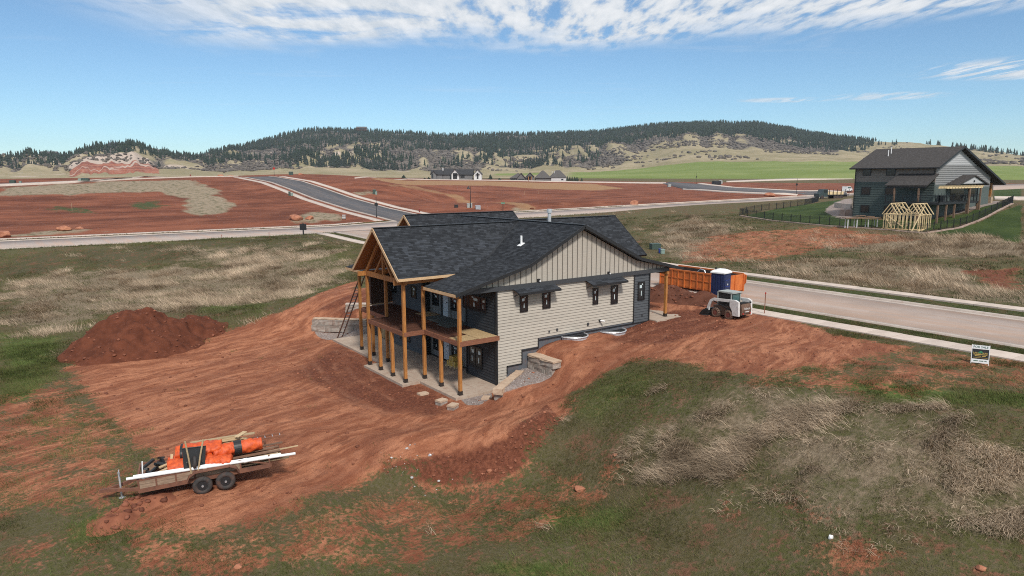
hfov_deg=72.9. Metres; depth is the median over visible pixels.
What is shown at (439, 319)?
plywood sheet
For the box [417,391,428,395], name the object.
loose block
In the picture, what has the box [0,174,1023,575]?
ground
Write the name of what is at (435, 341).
window
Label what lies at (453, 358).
box
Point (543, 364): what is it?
retaining wall
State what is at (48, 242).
cross street
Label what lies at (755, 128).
pine forest
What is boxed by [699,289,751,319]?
skid loader
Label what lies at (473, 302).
window
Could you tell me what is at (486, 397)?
loose block
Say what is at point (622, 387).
green grass
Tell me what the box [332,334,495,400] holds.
patio
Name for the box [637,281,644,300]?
window
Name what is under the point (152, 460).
scrap
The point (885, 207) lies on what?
window
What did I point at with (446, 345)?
door
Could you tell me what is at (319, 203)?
pavement
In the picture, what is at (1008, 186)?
road
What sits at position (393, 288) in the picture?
window
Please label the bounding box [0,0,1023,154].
sky
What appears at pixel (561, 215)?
kerb
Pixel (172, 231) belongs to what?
pavement
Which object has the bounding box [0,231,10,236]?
boulder
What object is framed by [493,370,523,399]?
retaining wall
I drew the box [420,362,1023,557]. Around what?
tall straw
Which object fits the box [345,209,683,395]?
house
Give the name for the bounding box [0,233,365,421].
swale grass
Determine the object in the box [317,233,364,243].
pavement
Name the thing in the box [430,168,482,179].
house
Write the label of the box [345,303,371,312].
retaining wall
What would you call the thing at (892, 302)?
gutter
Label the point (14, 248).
verge grass
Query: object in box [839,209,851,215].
retaining wall
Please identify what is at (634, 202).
boulder
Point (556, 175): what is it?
house
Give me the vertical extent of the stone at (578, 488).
0.275 m
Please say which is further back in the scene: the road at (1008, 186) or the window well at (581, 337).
the road at (1008, 186)
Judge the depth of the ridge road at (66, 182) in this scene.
197.67 m
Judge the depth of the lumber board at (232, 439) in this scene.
28.97 m
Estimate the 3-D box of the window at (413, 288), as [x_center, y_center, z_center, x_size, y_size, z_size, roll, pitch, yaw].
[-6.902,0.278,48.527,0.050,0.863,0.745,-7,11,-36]
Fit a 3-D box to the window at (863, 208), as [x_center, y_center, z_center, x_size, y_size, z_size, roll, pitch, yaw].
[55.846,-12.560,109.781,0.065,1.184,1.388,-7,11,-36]
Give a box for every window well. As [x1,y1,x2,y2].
[561,332,588,340]
[600,327,626,335]
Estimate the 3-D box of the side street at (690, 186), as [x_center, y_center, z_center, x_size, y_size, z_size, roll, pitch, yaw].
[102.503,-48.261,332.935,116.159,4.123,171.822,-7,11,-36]
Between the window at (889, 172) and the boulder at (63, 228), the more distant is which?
the boulder at (63, 228)
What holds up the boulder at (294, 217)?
on the ground at (170, 206)
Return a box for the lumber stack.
[828,191,843,194]
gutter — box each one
[347,233,1019,344]
[746,281,1023,320]
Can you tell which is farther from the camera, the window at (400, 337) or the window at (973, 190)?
the window at (973, 190)
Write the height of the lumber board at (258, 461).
0.041 m
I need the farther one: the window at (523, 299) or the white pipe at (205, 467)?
the window at (523, 299)
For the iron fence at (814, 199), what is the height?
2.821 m
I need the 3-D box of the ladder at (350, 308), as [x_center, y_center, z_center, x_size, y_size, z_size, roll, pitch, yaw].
[-12.300,1.459,52.954,3.551,5.361,0.465,8,12,43]
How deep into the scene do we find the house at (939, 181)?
105.61 m
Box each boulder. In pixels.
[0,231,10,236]
[56,226,71,230]
[289,214,302,220]
[630,200,638,204]
[764,193,775,196]
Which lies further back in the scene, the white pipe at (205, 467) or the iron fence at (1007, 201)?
the iron fence at (1007, 201)
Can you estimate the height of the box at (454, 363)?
0.313 m
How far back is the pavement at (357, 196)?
186.06 m
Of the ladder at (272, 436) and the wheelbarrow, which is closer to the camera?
the wheelbarrow
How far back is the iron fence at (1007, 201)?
101.71 m
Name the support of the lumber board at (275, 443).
on the lumber board
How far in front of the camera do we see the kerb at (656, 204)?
185.69 m
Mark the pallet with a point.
(446, 365)
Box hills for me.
[0,129,1023,179]
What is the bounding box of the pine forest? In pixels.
[0,119,1023,168]
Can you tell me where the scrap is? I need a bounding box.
[141,458,154,469]
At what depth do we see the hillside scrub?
1214.84 m
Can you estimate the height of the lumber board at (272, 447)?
0.040 m
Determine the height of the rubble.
1.667 m
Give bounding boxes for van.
[842,186,851,191]
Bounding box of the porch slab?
[649,310,680,321]
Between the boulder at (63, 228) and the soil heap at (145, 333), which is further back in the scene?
the boulder at (63, 228)
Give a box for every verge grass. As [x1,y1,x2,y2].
[0,205,622,249]
[332,233,1022,353]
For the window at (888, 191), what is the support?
in the house at (939, 181)
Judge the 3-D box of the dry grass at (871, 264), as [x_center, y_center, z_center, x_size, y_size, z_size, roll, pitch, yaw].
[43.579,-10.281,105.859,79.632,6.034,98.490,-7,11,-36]
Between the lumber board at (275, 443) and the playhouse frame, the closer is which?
the lumber board at (275, 443)
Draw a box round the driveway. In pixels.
[994,196,1023,199]
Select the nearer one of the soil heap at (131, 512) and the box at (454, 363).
the soil heap at (131, 512)
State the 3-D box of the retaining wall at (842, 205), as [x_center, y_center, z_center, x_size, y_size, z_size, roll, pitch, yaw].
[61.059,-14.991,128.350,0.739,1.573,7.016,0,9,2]
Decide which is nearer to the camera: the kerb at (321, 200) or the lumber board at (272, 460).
the lumber board at (272, 460)
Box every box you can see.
[449,354,457,361]
[451,361,462,366]
[649,243,660,249]
[712,181,720,184]
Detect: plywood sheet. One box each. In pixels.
[415,311,439,316]
[426,315,456,323]
[436,321,464,327]
[450,335,477,341]
[462,328,496,338]
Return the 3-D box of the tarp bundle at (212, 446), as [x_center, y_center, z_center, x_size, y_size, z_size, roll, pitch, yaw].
[-12.664,6.528,28.074,1.700,0.587,1.039,-5,10,-18]
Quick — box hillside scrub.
[0,126,1023,172]
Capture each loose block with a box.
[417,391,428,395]
[435,397,447,405]
[447,402,458,410]
[481,395,490,399]
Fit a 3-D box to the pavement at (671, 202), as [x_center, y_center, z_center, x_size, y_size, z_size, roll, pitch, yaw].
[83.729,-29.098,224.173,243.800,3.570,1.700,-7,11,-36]
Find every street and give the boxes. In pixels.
[0,194,853,247]
[333,230,1023,344]
[663,182,846,194]
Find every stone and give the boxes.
[233,563,241,568]
[575,485,584,491]
[975,565,986,571]
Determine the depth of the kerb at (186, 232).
118.54 m
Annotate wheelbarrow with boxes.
[182,439,205,473]
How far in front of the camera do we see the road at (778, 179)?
501.01 m
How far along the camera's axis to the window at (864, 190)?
109.35 m
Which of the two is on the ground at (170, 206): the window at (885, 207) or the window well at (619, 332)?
the window well at (619, 332)
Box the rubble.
[390,444,452,502]
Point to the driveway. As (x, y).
(1006, 197)
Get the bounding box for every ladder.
[249,432,283,439]
[337,275,364,337]
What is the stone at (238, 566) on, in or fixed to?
on the ground at (170, 206)
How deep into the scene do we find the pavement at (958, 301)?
57.04 m
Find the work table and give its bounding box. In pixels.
[842,217,878,227]
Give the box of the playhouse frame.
[881,202,933,231]
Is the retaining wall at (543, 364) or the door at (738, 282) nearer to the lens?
the retaining wall at (543, 364)
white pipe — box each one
[126,452,295,480]
[133,453,280,476]
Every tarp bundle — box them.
[166,453,212,469]
[175,439,222,457]
[205,453,232,463]
[213,442,234,455]
[226,437,262,454]
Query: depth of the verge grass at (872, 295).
50.87 m
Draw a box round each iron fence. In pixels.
[739,196,818,214]
[740,195,1013,231]
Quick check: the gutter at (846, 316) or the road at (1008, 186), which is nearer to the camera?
the gutter at (846, 316)
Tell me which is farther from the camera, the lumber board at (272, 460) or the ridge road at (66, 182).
the ridge road at (66, 182)
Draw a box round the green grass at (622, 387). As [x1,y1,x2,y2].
[0,297,1023,575]
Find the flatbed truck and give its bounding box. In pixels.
[814,189,849,198]
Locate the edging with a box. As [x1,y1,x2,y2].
[739,203,1013,232]
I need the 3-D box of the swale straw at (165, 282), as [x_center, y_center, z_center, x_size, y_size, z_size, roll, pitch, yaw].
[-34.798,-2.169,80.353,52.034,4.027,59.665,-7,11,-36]
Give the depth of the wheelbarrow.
27.09 m
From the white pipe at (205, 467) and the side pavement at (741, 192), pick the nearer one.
the white pipe at (205, 467)
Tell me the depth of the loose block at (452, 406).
37.31 m
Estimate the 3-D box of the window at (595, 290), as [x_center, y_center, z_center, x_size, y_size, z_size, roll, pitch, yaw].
[5.426,0.527,45.042,0.473,1.091,0.050,-7,11,-36]
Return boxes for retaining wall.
[311,317,366,331]
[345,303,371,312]
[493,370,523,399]
[527,352,561,375]
[834,202,851,208]
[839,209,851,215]
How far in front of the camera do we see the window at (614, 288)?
46.04 m
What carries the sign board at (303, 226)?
on the ground at (170, 206)
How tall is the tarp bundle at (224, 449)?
0.570 m
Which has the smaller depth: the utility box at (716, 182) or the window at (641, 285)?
the window at (641, 285)
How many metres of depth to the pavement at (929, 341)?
41.95 m
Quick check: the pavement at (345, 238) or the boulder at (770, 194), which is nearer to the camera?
the pavement at (345, 238)
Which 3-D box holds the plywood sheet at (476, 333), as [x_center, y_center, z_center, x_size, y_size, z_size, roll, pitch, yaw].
[-2.119,2.693,41.139,1.280,0.018,2.550,-7,11,-35]
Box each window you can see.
[391,276,396,292]
[399,335,409,342]
[410,285,415,298]
[432,293,438,305]
[433,338,438,350]
[451,298,456,311]
[451,344,457,354]
[462,295,486,313]
[469,345,482,369]
[520,295,527,311]
[542,292,550,308]
[592,288,598,304]
[610,285,617,303]
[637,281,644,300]
[860,205,868,212]
[861,187,870,194]
[862,169,871,175]
[883,205,890,212]
[885,187,893,194]
[886,169,895,175]
[968,188,975,195]
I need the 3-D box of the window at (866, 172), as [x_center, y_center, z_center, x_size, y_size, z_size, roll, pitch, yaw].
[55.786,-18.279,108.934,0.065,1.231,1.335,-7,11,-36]
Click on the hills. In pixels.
(773, 165)
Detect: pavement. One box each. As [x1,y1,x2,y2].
[0,222,360,239]
[233,177,382,220]
[278,176,428,213]
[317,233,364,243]
[514,193,852,211]
[663,262,1023,311]
[683,188,797,195]
[698,183,846,191]
[752,308,1023,361]
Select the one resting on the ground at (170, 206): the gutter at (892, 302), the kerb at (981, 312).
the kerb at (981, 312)
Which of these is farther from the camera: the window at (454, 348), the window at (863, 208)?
the window at (863, 208)
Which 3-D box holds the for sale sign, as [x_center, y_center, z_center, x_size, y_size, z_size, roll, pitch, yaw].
[23.577,3.373,34.904,0.770,1.020,0.036,5,1,30]
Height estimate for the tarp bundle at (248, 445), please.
0.594 m
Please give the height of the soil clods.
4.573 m
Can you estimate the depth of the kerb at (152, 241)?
102.12 m
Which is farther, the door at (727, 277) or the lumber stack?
the lumber stack
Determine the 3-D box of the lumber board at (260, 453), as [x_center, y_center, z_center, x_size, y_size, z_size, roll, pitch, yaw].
[-10.690,6.838,28.345,2.300,0.040,0.140,-6,11,-23]
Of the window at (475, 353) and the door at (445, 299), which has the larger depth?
the door at (445, 299)
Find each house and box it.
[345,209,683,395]
[356,127,366,130]
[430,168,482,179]
[510,170,566,180]
[849,146,1005,223]
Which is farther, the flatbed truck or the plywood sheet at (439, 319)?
the flatbed truck
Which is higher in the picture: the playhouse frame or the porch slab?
the playhouse frame
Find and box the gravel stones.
[318,329,550,404]
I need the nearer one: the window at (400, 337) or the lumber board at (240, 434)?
the lumber board at (240, 434)
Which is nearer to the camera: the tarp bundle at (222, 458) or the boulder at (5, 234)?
the tarp bundle at (222, 458)
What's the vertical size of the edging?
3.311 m
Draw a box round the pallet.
[445,364,462,368]
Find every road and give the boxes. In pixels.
[0,176,238,185]
[249,176,410,220]
[355,177,665,183]
[726,178,831,181]
[993,184,1023,189]
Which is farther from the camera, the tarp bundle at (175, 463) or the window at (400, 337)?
the window at (400, 337)
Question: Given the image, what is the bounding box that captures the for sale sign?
[970,344,989,365]
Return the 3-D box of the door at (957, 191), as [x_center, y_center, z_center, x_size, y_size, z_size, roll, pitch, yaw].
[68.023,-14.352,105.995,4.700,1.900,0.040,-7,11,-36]
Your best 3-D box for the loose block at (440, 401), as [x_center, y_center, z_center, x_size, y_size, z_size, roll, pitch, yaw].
[-3.922,6.366,38.534,0.440,0.360,0.580,7,12,39]
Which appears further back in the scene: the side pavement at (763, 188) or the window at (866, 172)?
the side pavement at (763, 188)
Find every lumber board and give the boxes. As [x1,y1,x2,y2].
[190,435,235,442]
[222,437,243,441]
[233,446,273,455]
[233,449,279,458]
[234,431,246,437]
[235,452,278,459]
[241,456,288,466]
[241,457,279,465]
[263,441,282,446]
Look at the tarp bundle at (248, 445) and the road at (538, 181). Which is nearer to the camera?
the tarp bundle at (248, 445)
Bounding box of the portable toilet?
[710,267,731,294]
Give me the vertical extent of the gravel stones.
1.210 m
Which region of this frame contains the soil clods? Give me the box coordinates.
[43,306,899,530]
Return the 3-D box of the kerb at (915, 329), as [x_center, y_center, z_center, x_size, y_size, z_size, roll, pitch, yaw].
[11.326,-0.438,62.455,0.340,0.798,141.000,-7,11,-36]
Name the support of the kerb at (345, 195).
on the ground at (170, 206)
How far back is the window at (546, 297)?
42.63 m
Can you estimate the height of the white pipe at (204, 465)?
0.136 m
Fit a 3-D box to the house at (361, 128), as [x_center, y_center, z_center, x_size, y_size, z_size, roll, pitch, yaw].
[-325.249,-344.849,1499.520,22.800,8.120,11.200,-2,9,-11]
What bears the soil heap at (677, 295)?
on the ground at (170, 206)
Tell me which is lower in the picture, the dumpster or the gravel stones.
the gravel stones
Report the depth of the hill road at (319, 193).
180.06 m
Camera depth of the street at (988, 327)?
49.15 m
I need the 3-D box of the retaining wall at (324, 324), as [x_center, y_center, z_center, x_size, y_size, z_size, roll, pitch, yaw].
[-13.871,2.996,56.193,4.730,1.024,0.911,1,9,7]
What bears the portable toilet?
on the ground at (170, 206)
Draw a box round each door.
[443,296,447,316]
[444,342,448,359]
[724,274,730,289]
[730,274,746,290]
[949,188,963,200]
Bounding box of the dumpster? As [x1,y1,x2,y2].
[659,265,746,291]
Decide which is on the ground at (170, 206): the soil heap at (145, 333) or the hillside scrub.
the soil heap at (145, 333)
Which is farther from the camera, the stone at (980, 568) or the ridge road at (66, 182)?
the ridge road at (66, 182)
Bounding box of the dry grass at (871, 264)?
[523,209,1023,301]
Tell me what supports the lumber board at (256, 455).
on the lumber board
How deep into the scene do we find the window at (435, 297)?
47.25 m
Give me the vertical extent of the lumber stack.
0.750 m
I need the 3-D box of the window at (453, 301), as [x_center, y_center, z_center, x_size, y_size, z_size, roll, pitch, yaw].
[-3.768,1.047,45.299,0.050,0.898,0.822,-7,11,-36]
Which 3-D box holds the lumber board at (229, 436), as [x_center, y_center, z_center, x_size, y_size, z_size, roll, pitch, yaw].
[-12.399,6.278,28.818,1.800,0.040,0.140,-4,10,-30]
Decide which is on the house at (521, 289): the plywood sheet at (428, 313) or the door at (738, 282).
the plywood sheet at (428, 313)
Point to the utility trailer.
(202, 482)
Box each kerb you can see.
[0,221,394,241]
[0,232,330,249]
[243,177,395,221]
[269,176,415,213]
[334,232,1023,347]
[515,196,810,212]
[518,211,615,217]
[746,280,1023,318]
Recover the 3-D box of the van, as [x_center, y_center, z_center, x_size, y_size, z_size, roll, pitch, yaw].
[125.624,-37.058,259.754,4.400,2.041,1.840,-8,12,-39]
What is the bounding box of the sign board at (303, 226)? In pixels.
[300,223,306,234]
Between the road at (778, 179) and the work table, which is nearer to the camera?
the work table
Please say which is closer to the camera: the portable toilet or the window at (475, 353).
the window at (475, 353)
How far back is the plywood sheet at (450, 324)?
43.62 m
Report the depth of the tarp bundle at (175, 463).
27.09 m
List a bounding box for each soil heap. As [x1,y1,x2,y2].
[57,307,227,365]
[85,491,175,536]
[650,283,716,307]
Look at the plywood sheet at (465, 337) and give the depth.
39.81 m
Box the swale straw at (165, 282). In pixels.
[0,232,362,353]

